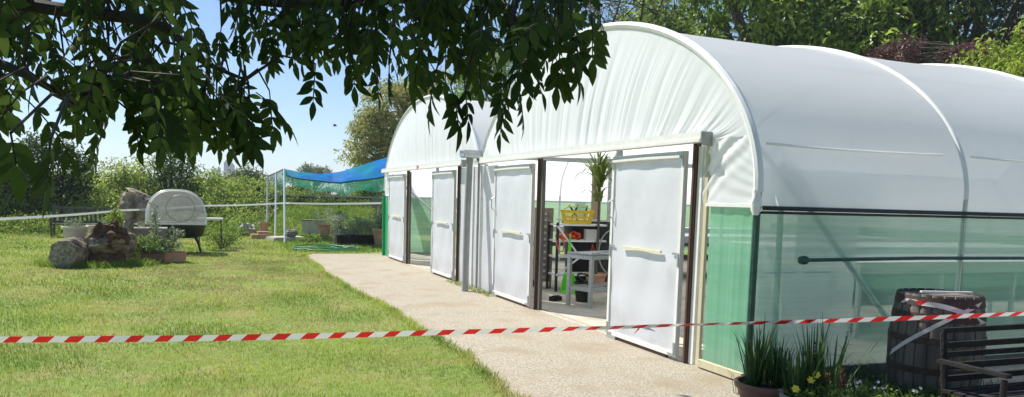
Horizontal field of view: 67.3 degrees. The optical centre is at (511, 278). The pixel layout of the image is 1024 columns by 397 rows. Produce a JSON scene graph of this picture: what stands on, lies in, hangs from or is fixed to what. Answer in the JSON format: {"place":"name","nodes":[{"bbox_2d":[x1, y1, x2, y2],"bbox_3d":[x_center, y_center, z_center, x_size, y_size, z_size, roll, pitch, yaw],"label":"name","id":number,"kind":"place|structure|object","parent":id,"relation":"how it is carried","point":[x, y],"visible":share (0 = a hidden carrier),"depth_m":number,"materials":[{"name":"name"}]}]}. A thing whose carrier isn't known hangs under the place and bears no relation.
{"place":"outdoors","nodes":[
{"label":"outdoors","id":0,"kind":"place"},
{"bbox_2d":[86,219,106,233],"bbox_3d":[-9.235,-1.063,17.190,0.504,0.566,0.504,-1,6,-22],"label":"flower pot","id":1,"kind":"object","parent":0,"point":[92,225],"visible":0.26,"depth_m":17.03,"materials":[{"name":"grey stone"}]},
{"bbox_2d":[224,160,228,177],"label":"tower block","id":2,"kind":"structure","parent":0,"point":[226,167],"depth_m":818.12,"materials":[{"name":"concrete"}]},
{"bbox_2d":[229,163,234,178],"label":"tower block","id":3,"kind":"structure","parent":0,"point":[231,166],"depth_m":824.39,"materials":[{"name":"concrete"}]},
{"bbox_2d":[265,194,381,211],"bbox_3d":[-6.839,-3.678,38.376,10.600,0.825,2.550,-1,6,-22],"label":"timber edging","id":4,"kind":"object","parent":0,"point":[354,198],"visible":0.26,"depth_m":36.20,"materials":[{"name":"wood"}]},
{"bbox_2d":[268,202,381,234],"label":"grass bank","id":5,"kind":"structure","parent":0,"point":[310,218],"depth_m":33.21,"materials":[{"name":"green plant"}]},
{"bbox_2d":[271,195,382,207],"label":"edging weeds","id":6,"kind":"object","parent":5,"relation":"on","point":[280,200],"visible":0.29,"depth_m":35.78,"materials":[{"name":"green plant"}]},
{"bbox_2d":[0,207,707,396],"bbox_3d":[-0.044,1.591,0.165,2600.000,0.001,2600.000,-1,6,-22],"label":"ground","id":7,"kind":"structure","parent":0,"point":[314,381],"depth_m":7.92,"materials":[{"name":"green plant"}]},
{"bbox_2d":[0,141,59,228],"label":"leafy shrub","id":8,"kind":"object","parent":7,"relation":"on","point":[5,188],"visible":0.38,"depth_m":27.92,"materials":[{"name":"green plant"}]},
{"bbox_2d":[2,127,103,220],"bbox_3d":[-17.698,-3.749,29.318,3.837,3.990,3.012,-1,6,-22],"label":"leafy shrub","id":9,"kind":"object","parent":7,"relation":"on","point":[36,149],"visible":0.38,"depth_m":29.07,"materials":[{"name":"green plant"}]},
{"bbox_2d":[49,236,89,267],"bbox_3d":[-8.860,-0.529,15.612,0.600,0.670,0.949,1,6,-4],"label":"log","id":10,"kind":"object","parent":7,"relation":"on","point":[71,250],"visible":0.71,"depth_m":15.15,"materials":[{"name":"wood"}]},
{"bbox_2d":[49,205,109,236],"bbox_3d":[-13.858,-1.836,24.714,1.646,1.000,0.580,-1,6,-22],"label":"slatted bench","id":11,"kind":"object","parent":7,"relation":"on","point":[54,222],"visible":0.61,"depth_m":24.81,"materials":[{"name":"grey wood"}]},
{"bbox_2d":[31,257,163,268],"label":"tall tufts","id":12,"kind":"object","parent":7,"relation":"on","point":[134,262],"visible":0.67,"depth_m":15.51,"materials":[{"name":"green plant"}]},
{"bbox_2d":[87,251,125,265],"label":"rotten branch","id":13,"kind":"object","parent":7,"relation":"on","point":[115,256],"visible":0.44,"depth_m":15.72,"materials":[{"name":"brown wood"}]},
{"bbox_2d":[83,218,136,258],"bbox_3d":[-8.356,-0.765,16.010,0.874,1.016,1.046,2,6,0],"label":"log","id":14,"kind":"object","parent":7,"relation":"on","point":[112,237],"visible":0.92,"depth_m":15.71,"materials":[{"name":"brown wood"}]},
{"bbox_2d":[104,207,125,226],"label":"leafy shrub","id":15,"kind":"object","parent":7,"relation":"on","point":[111,215],"visible":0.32,"depth_m":16.82,"materials":[{"name":"green plant"}]},
{"bbox_2d":[93,155,158,217],"bbox_3d":[-15.971,-3.663,32.217,3.213,3.298,2.719,-1,6,-22],"label":"leafy shrub","id":16,"kind":"object","parent":7,"relation":"on","point":[122,178],"visible":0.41,"depth_m":31.60,"materials":[{"name":"green plant"}]},
{"bbox_2d":[119,188,150,233],"bbox_3d":[-10.523,-1.730,21.757,1.273,1.667,1.296,-1,6,-22],"label":"root stump","id":17,"kind":"object","parent":7,"relation":"on","point":[128,200],"visible":0.43,"depth_m":21.33,"materials":[{"name":"wood"}]},
{"bbox_2d":[0,202,381,219],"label":"barrier tape","id":18,"kind":"object","parent":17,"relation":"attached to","point":[32,217],"visible":0.81,"depth_m":20.69,"materials":[{"name":"white plastic"}]},
{"bbox_2d":[0,208,271,236],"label":"edge weeds","id":19,"kind":"object","parent":7,"relation":"on","point":[42,224],"visible":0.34,"depth_m":26.82,"materials":[{"name":"green plant"}]},
{"bbox_2d":[0,167,279,230],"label":"tall weeds","id":20,"kind":"object","parent":7,"relation":"on","point":[243,188],"visible":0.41,"depth_m":31.50,"materials":[{"name":"green plant"}]},
{"bbox_2d":[133,217,167,256],"bbox_3d":[-8.481,-0.982,18.046,0.726,0.972,0.700,-1,6,-22],"label":"grey urn","id":21,"kind":"object","parent":7,"relation":"on","point":[144,230],"visible":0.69,"depth_m":17.81,"materials":[{"name":"grey stone"}]},
{"bbox_2d":[140,244,165,263],"bbox_3d":[-7.777,-0.548,16.683,0.507,0.427,0.266,-1,6,-22],"label":"plant trough","id":22,"kind":"object","parent":7,"relation":"on","point":[156,255],"visible":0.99,"depth_m":16.64,"materials":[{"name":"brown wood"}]},
{"bbox_2d":[131,231,175,258],"bbox_3d":[-7.967,-0.665,16.891,0.887,0.766,0.926,4,6,24],"label":"leafy shrub","id":23,"kind":"object","parent":7,"relation":"on","point":[142,241],"visible":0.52,"depth_m":16.73,"materials":[{"name":"green plant"}]},
{"bbox_2d":[147,202,160,241],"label":"tall weed","id":24,"kind":"object","parent":7,"relation":"on","point":[154,220],"visible":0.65,"depth_m":17.20,"materials":[{"name":"green plant"}]},
{"bbox_2d":[160,225,186,261],"bbox_3d":[-7.539,-0.784,17.132,0.562,0.818,0.287,-4,8,-42],"label":"plant trough","id":25,"kind":"object","parent":7,"relation":"on","point":[175,256],"visible":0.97,"depth_m":17.11,"materials":[{"name":"ceramic"}]},
{"bbox_2d":[142,151,206,196],"bbox_3d":[-13.898,-3.988,31.823,2.474,4.331,2.184,-1,6,-22],"label":"leafy shrub","id":26,"kind":"object","parent":7,"relation":"on","point":[169,172],"visible":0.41,"depth_m":31.59,"materials":[{"name":"green plant"}]},
{"bbox_2d":[145,189,206,252],"bbox_3d":[-8.609,-1.484,19.766,1.450,1.623,1.056,-1,6,-22],"label":"barbecue grill","id":27,"kind":"object","parent":7,"relation":"on","point":[181,209],"visible":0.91,"depth_m":19.35,"materials":[{"name":"grey metal"}]},
{"bbox_2d":[199,218,222,248],"bbox_3d":[-8.249,-1.231,21.038,0.660,0.865,0.450,-1,6,-22],"label":"side table","id":28,"kind":"object","parent":7,"relation":"on","point":[220,219],"visible":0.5,"depth_m":20.95,"materials":[{"name":"white paint"}]},
{"bbox_2d":[185,165,241,226],"bbox_3d":[-12.988,-3.459,33.498,2.509,2.971,2.198,4,6,22],"label":"leafy shrub","id":29,"kind":"object","parent":7,"relation":"on","point":[212,175],"visible":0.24,"depth_m":33.21,"materials":[{"name":"green plant"}]},
{"bbox_2d":[201,224,244,248],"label":"leafy shrub","id":30,"kind":"object","parent":7,"relation":"on","point":[226,242],"visible":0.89,"depth_m":21.65,"materials":[{"name":"green plant"}]},
{"bbox_2d":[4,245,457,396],"bbox_3d":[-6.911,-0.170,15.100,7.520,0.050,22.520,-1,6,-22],"label":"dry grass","id":31,"kind":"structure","parent":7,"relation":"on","point":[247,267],"depth_m":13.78,"materials":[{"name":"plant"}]},
{"bbox_2d":[204,165,274,211],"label":"distant tree","id":32,"kind":"object","parent":7,"relation":"on","point":[242,178],"visible":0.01,"depth_m":62.19,"materials":[{"name":"green plant"}]},
{"bbox_2d":[1,297,491,396],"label":"dry clippings","id":33,"kind":"object","parent":7,"relation":"on","point":[221,332],"visible":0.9,"depth_m":7.72,"materials":[{"name":"plant"}]},
{"bbox_2d":[240,222,257,235],"bbox_3d":[-9.611,-1.742,28.008,0.680,0.646,0.812,-1,6,-22],"label":"pale rock","id":34,"kind":"object","parent":7,"relation":"on","point":[252,228],"visible":0.52,"depth_m":27.81,"materials":[{"name":"stone"}]},
{"bbox_2d":[227,162,271,220],"bbox_3d":[-12.967,-4.124,37.668,2.712,3.315,2.308,-1,6,-22],"label":"leafy shrub","id":35,"kind":"object","parent":7,"relation":"on","point":[247,172],"visible":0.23,"depth_m":37.42,"materials":[{"name":"green plant"}]},
{"bbox_2d":[251,231,269,238],"bbox_3d":[-8.707,-1.509,26.595,0.600,0.250,0.450,-1,6,-22],"label":"clay slab","id":36,"kind":"object","parent":7,"relation":"on","point":[262,234],"depth_m":26.43,"materials":[{"name":"ceramic"}]},
{"bbox_2d":[258,222,268,230],"bbox_3d":[-8.796,-1.732,27.266,0.357,0.550,0.357,-1,6,-22],"label":"clay chimney","id":37,"kind":"object","parent":36,"relation":"on","point":[263,226],"visible":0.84,"depth_m":27.13,"materials":[{"name":"ceramic"}]},
{"bbox_2d":[266,236,303,241],"bbox_3d":[-7.576,-1.345,25.850,1.100,0.140,0.900,-2,7,-33],"label":"paving slab","id":38,"kind":"object","parent":7,"relation":"on","point":[272,238],"depth_m":25.49,"materials":[{"name":"concrete"}]},
{"bbox_2d":[286,229,297,236],"bbox_3d":[-7.376,-1.504,25.697,0.453,0.296,0.245,-1,6,-22],"label":"dark stone","id":39,"kind":"object","parent":38,"relation":"on","point":[292,233],"visible":0.83,"depth_m":25.64,"materials":[{"name":"grey stone"}]},
{"bbox_2d":[277,184,313,194],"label":"leafy shrub","id":40,"kind":"object","parent":7,"relation":"on","point":[301,188],"visible":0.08,"depth_m":39.28,"materials":[{"name":"green plant"}]},
{"bbox_2d":[0,0,610,218],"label":"ash tree","id":41,"kind":"object","parent":7,"relation":"on","point":[150,88],"visible":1,"depth_m":2.63,"materials":[{"name":"green plant"}]},
{"bbox_2d":[295,233,326,242],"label":"leafy shrub","id":42,"kind":"object","parent":7,"relation":"on","point":[309,237],"visible":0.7,"depth_m":25.15,"materials":[{"name":"green plant"}]},
{"bbox_2d":[301,219,326,234],"bbox_3d":[-7.758,-2.027,30.253,0.860,0.580,0.760,2,6,0],"label":"storage box","id":43,"kind":"object","parent":7,"relation":"on","point":[308,226],"visible":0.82,"depth_m":29.91,"materials":[{"name":"grey plastic"}]},
{"bbox_2d":[297,161,331,194],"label":"round tree","id":44,"kind":"object","parent":7,"relation":"on","point":[318,170],"visible":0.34,"depth_m":72.47,"materials":[{"name":"green plant"}]},
{"bbox_2d":[311,207,335,237],"bbox_3d":[-6.902,-2.070,28.229,0.919,1.130,0.963,-1,6,-22],"label":"flower pot","id":45,"kind":"object","parent":7,"relation":"on","point":[324,229],"visible":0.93,"depth_m":28.13,"materials":[{"name":"ceramic"}]},
{"bbox_2d":[265,186,383,206],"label":"bank top weeds","id":46,"kind":"object","parent":7,"relation":"on","point":[295,192],"visible":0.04,"depth_m":37.31,"materials":[{"name":"green plant"}]},
{"bbox_2d":[269,232,381,251],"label":"rough grass","id":47,"kind":"structure","parent":7,"relation":"on","point":[295,242],"depth_m":23.70,"materials":[{"name":"green plant"}]},
{"bbox_2d":[266,157,386,242],"bbox_3d":[-6.155,-2.511,25.168,2.513,2.714,10.622,-4,8,-43],"label":"net canopy","id":48,"kind":"object","parent":7,"relation":"on","point":[368,177],"visible":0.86,"depth_m":25.48,"materials":[{"name":"blue fabric"}]},
{"bbox_2d":[316,191,340,195],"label":"distant tree","id":49,"kind":"object","parent":7,"relation":"on","point":[325,192],"visible":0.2,"depth_m":92.26,"materials":[{"name":"green plant"}]},
{"bbox_2d":[292,244,381,251],"bbox_3d":[-4.434,-0.943,22.645,4.311,0.142,1.969,-6,10,-52],"label":"garden hose","id":50,"kind":"object","parent":7,"relation":"on","point":[334,248],"visible":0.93,"depth_m":21.43,"materials":[{"name":"green rubber"}]},
{"bbox_2d":[330,209,347,241],"bbox_3d":[-5.577,-1.690,24.848,0.567,1.142,0.567,-1,6,-22],"label":"flower pot","id":51,"kind":"object","parent":7,"relation":"on","point":[334,231],"visible":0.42,"depth_m":24.75,"materials":[{"name":"green plant"}]},
{"bbox_2d":[330,192,361,195],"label":"distant tree","id":52,"kind":"object","parent":7,"relation":"on","point":[343,194],"visible":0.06,"depth_m":78.37,"materials":[{"name":"green plant"}]},
{"bbox_2d":[329,211,381,245],"bbox_3d":[-4.726,-1.605,24.383,2.106,1.117,0.876,-1,6,-22],"label":"trough planter","id":53,"kind":"object","parent":7,"relation":"on","point":[344,238],"visible":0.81,"depth_m":24.14,"materials":[{"name":"green wood"}]},
{"bbox_2d":[346,217,368,234],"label":"leafy shrub","id":54,"kind":"object","parent":7,"relation":"on","point":[357,225],"visible":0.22,"depth_m":28.04,"materials":[{"name":"green plant"}]},
{"bbox_2d":[349,190,383,196],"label":"leafy shrub","id":55,"kind":"object","parent":7,"relation":"on","point":[360,192],"visible":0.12,"depth_m":38.52,"materials":[{"name":"green plant"}]},
{"bbox_2d":[365,193,382,246],"bbox_3d":[-4.052,-1.850,24.044,0.954,1.711,1.050,2,6,5],"label":"flower pot","id":56,"kind":"object","parent":7,"relation":"on","point":[377,233],"visible":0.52,"depth_m":23.94,"materials":[{"name":"ceramic"}]},
{"bbox_2d":[334,66,453,169],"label":"pale tree","id":57,"kind":"object","parent":7,"relation":"on","point":[375,127],"visible":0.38,"depth_m":44.59,"materials":[{"name":"green plant"}]},
{"bbox_2d":[446,49,522,101],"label":"green tree","id":58,"kind":"object","parent":7,"relation":"on","point":[505,72],"visible":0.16,"depth_m":42.02,"materials":[{"name":"green plant"}]},
{"bbox_2d":[387,256,731,378],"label":"threshold kerb","id":59,"kind":"structure","parent":7,"relation":"on","point":[676,358],"depth_m":10.12,"materials":[{"name":"concrete"}]},
{"bbox_2d":[483,0,710,69],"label":"open tree","id":60,"kind":"object","parent":7,"relation":"on","point":[616,13],"visible":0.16,"depth_m":31.00,"materials":[{"name":"green plant"}]},
{"bbox_2d":[610,0,973,62],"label":"chestnut tree","id":61,"kind":"object","parent":7,"relation":"on","point":[804,22],"visible":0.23,"depth_m":31.98,"materials":[{"name":"green plant"}]},
{"bbox_2d":[826,378,957,396],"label":"bed plants","id":62,"kind":"object","parent":7,"relation":"on","point":[893,391],"visible":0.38,"depth_m":6.20,"materials":[{"name":"green plant"}]},
{"bbox_2d":[783,0,1023,75],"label":"dark tree","id":63,"kind":"object","parent":7,"relation":"on","point":[976,13],"visible":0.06,"depth_m":32.43,"materials":[{"name":"green plant"}]},
{"bbox_2d":[859,32,1009,67],"bbox_3d":[15.403,-4.944,28.886,5.270,8.149,2.791,3,6,16],"label":"purple tree","id":64,"kind":"object","parent":7,"relation":"on","point":[907,56],"visible":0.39,"depth_m":28.10,"materials":[{"name":"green plant"}]},
{"bbox_2d":[945,14,1023,76],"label":"lime tree","id":65,"kind":"object","parent":7,"relation":"on","point":[1015,61],"visible":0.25,"depth_m":22.38,"materials":[{"name":"green plant"}]},
{"bbox_2d":[0,0,1023,194],"label":"sky","id":66,"kind":"structure","parent":0,"point":[317,139],"materials":[{"name":"blue"}]},
{"bbox_2d":[0,312,1023,342],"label":"barrier tape","id":67,"kind":"object","parent":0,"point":[153,338],"visible":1,"depth_m":5.50,"materials":[{"name":"red plastic"}]},
{"bbox_2d":[533,208,553,288],"bbox_3d":[0.563,-0.553,13.970,0.300,1.460,0.374,1,6,-6],"label":"shelf unit","id":68,"kind":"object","parent":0,"point":[549,214],"depth_m":13.82,"materials":[{"name":"metal"}]},
{"bbox_2d":[549,295,561,301],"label":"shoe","id":69,"kind":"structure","parent":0,"point":[554,298],"depth_m":12.20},
{"bbox_2d":[405,255,886,377],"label":"tunnel floor","id":70,"kind":"structure","parent":0,"point":[596,315],"depth_m":12.03,"materials":[{"name":"beige concrete"}]},
{"bbox_2d":[560,234,575,292],"bbox_3d":[0.985,-0.264,13.319,0.340,1.002,0.212,-1,6,-22],"label":"dustpan","id":71,"kind":"object","parent":70,"relation":"on","point":[563,285],"visible":0.47,"depth_m":13.35,"materials":[{"name":"green plastic"}]},
{"bbox_2d":[546,222,609,291],"bbox_3d":[1.169,-0.394,13.757,1.007,1.220,0.481,0,6,-18],"label":"shelf unit","id":72,"kind":"object","parent":70,"relation":"on","point":[556,273],"visible":0.62,"depth_m":13.59,"materials":[{"name":"white paint"}]},
{"bbox_2d":[555,231,580,251],"bbox_3d":[0.982,-0.654,13.493,0.489,0.362,0.311,1,6,-8],"label":"ratchet strap","id":73,"kind":"object","parent":72,"relation":"hanging from","point":[561,237],"visible":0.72,"depth_m":13.53,"materials":[{"name":"red fabric"}]},
{"bbox_2d":[560,206,594,223],"bbox_3d":[1.154,-1.126,13.619,0.556,0.310,0.350,1,6,-8],"label":"basket","id":74,"kind":"object","parent":72,"relation":"on","point":[564,212],"visible":1,"depth_m":13.48,"materials":[{"name":"yellow plastic"}]},
{"bbox_2d":[584,229,596,239],"bbox_3d":[1.397,-0.788,13.723,0.206,0.190,0.166,1,6,-8],"label":"box","id":75,"kind":"object","parent":72,"relation":"on","point":[590,234],"visible":1,"depth_m":13.65,"materials":[{"name":"grey plastic"}]},
{"bbox_2d":[556,218,609,280],"bbox_3d":[1.394,-0.489,14.547,0.980,1.260,0.940,-1,6,-22],"label":"shelf unit","id":76,"kind":"object","parent":70,"relation":"on","point":[580,265],"visible":0.28,"depth_m":14.20,"materials":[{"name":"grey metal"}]},
{"bbox_2d":[574,273,594,301],"bbox_3d":[1.143,0.139,12.241,0.336,0.470,0.336,-1,6,-22],"label":"bucket","id":77,"kind":"object","parent":70,"relation":"on","point":[581,296],"visible":0.56,"depth_m":12.15,"materials":[{"name":"black plastic"}]},
{"bbox_2d":[566,250,608,307],"bbox_3d":[1.514,-0.013,12.091,1.400,0.825,0.500,-4,8,-43],"label":"work table","id":78,"kind":"object","parent":70,"relation":"on","point":[591,258],"visible":0.48,"depth_m":11.63,"materials":[{"name":"metal"}]},
{"bbox_2d":[591,164,600,219],"bbox_3d":[1.582,-1.020,14.671,0.075,2.300,0.260,-1,6,-22],"label":"wooden post","id":79,"kind":"object","parent":70,"relation":"on","point":[594,205],"depth_m":14.61,"materials":[{"name":"brown wood"}]},
{"bbox_2d":[570,152,626,291],"bbox_3d":[1.552,-1.072,13.460,1.263,2.651,1.209,-1,6,-22],"label":"spiky plant","id":80,"kind":"object","parent":70,"relation":"on","point":[599,168],"visible":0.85,"depth_m":13.39,"materials":[{"name":"green plant"}]},
{"bbox_2d":[598,230,609,273],"bbox_3d":[1.787,-0.468,13.569,0.544,0.824,0.022,1,6,-2],"label":"metal hoop","id":81,"kind":"object","parent":80,"relation":"on","point":[599,250],"visible":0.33,"depth_m":13.54,"materials":[{"name":"grey metal"}]},
{"bbox_2d":[533,225,709,260],"bbox_3d":[3.575,-1.025,21.925,8.640,0.930,1.630,-1,6,-22],"label":"staging bench","id":82,"kind":"object","parent":70,"relation":"on","point":[562,229],"visible":0.02,"depth_m":20.77,"materials":[{"name":"metal"}]},
{"bbox_2d":[684,233,708,260],"bbox_3d":[5.935,-0.548,17.943,7.240,0.930,1.630,-1,6,-22],"label":"staging bench","id":83,"kind":"object","parent":70,"relation":"on","point":[686,241],"depth_m":16.55,"materials":[{"name":"metal"}]},
{"bbox_2d":[381,21,1023,378],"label":"polytunnel","id":84,"kind":"structure","parent":70,"relation":"on","point":[802,182],"depth_m":7.79,"materials":[{"name":"plastic"}]},
{"bbox_2d":[386,174,406,262],"bbox_3d":[-2.855,-1.489,18.873,0.111,2.117,1.650,-1,6,-22],"label":"door","id":85,"kind":"structure","parent":84,"relation":"in","point":[396,195],"depth_m":18.79,"materials":[{"name":"white paint"}]},
{"bbox_2d":[429,170,456,279],"bbox_3d":[-1.396,-1.074,15.253,0.111,2.117,1.500,-1,6,-22],"label":"door","id":86,"kind":"structure","parent":84,"relation":"in","point":[443,214],"depth_m":15.16,"materials":[{"name":"white paint"}]},
{"bbox_2d":[491,163,535,306],"bbox_3d":[-0.024,-0.684,11.850,0.111,2.117,1.540,-1,6,-22],"label":"door","id":87,"kind":"structure","parent":84,"relation":"in","point":[514,185],"depth_m":11.76,"materials":[{"name":"white paint"}]},
{"bbox_2d":[606,151,688,357],"bbox_3d":[1.398,-0.280,8.322,0.111,2.117,1.430,-1,6,-22],"label":"door","id":88,"kind":"structure","parent":84,"relation":"in","point":[648,200],"depth_m":8.22,"materials":[{"name":"white paint"}]},
{"bbox_2d":[307,254,1023,396],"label":"path","id":89,"kind":"structure","parent":0,"point":[586,363],"depth_m":8.41,"materials":[{"name":"concrete"}]},
{"bbox_2d":[298,251,533,396],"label":"edge tufts","id":90,"kind":"object","parent":89,"relation":"on","point":[466,355],"visible":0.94,"depth_m":8.42,"materials":[{"name":"green plant"}]},
{"bbox_2d":[446,280,494,296],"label":"wall foot weeds","id":91,"kind":"object","parent":89,"relation":"on","point":[474,290],"depth_m":13.29,"materials":[{"name":"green plant"}]},
{"bbox_2d":[727,320,798,396],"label":"potted plant","id":92,"kind":"object","parent":89,"relation":"on","point":[754,381],"visible":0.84,"depth_m":5.81,"materials":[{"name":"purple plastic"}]},
{"bbox_2d":[794,366,848,390],"bbox_3d":[2.491,0.874,6.215,0.490,0.333,0.357,-1,6,-22],"label":"purple plant","id":93,"kind":"object","parent":89,"relation":"on","point":[826,377],"visible":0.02,"depth_m":6.20,"materials":[{"name":"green plant"}]},
{"bbox_2d":[776,316,881,396],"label":"grass plant","id":94,"kind":"object","parent":89,"relation":"on","point":[813,371],"visible":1,"depth_m":5.55,"materials":[{"name":"green plant"}]},
{"bbox_2d":[838,324,855,378],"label":"dry stem","id":95,"kind":"object","parent":89,"relation":"on","point":[850,344],"visible":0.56,"depth_m":6.58,"materials":[{"name":"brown plant"}]},
{"bbox_2d":[853,380,861,393],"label":"flowering plant","id":96,"kind":"object","parent":89,"relation":"on","point":[857,382],"visible":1,"depth_m":6.13,"materials":[{"name":"purple plant"}]},
{"bbox_2d":[719,357,1008,396],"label":"bed grass","id":97,"kind":"structure","parent":89,"relation":"on","point":[871,378],"depth_m":6.51,"materials":[{"name":"green plant"}]},
{"bbox_2d":[873,380,883,396],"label":"flowering plant","id":98,"kind":"object","parent":89,"relation":"on","point":[876,386],"visible":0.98,"depth_m":6.15,"materials":[{"name":"purple plant"}]},
{"bbox_2d":[886,288,986,396],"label":"barrel","id":99,"kind":"object","parent":89,"relation":"on","point":[914,361],"visible":0.69,"depth_m":6.26,"materials":[{"name":"brown wood"}]},
{"bbox_2d":[890,302,981,353],"bbox_3d":[3.449,0.423,6.274,0.635,0.508,0.192,5,7,27],"label":"wrapped tape","id":100,"kind":"object","parent":99,"relation":"attached to","point":[920,333],"visible":0.92,"depth_m":6.23,"materials":[{"name":"white plastic"}]},
{"bbox_2d":[901,298,985,324],"bbox_3d":[3.505,0.270,6.245,0.633,0.174,0.172,4,6,23],"label":"wrapped tape","id":101,"kind":"object","parent":99,"relation":"attached to","point":[940,306],"visible":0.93,"depth_m":6.18,"materials":[{"name":"white plastic"}]},
{"bbox_2d":[920,290,972,293],"bbox_3d":[3.640,0.111,6.452,0.416,0.019,0.035,2,6,2],"label":"white stick","id":102,"kind":"object","parent":99,"relation":"on","point":[967,292],"visible":1,"depth_m":6.44,"materials":[{"name":"white plastic"}]},
{"bbox_2d":[937,324,1023,396],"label":"garden bench","id":103,"kind":"object","parent":89,"relation":"on","point":[1004,388],"visible":1,"depth_m":5.25,"materials":[{"name":"brown wood"}]},
{"bbox_3d":[-9.172,-0.502,16.195,0.500,0.360,0.400,-1,6,-22],"label":"stone block","id":104,"kind":"object","parent":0,"visible":0},
{"bbox_2d":[61,217,88,238],"bbox_3d":[-9.140,-0.987,16.099,0.504,0.626,0.504,-1,6,-22],"label":"flower pot","id":105,"kind":"object","parent":104,"relation":"on","point":[77,230],"visible":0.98,"depth_m":15.96,"materials":[{"name":"grey stone"}]}
]}

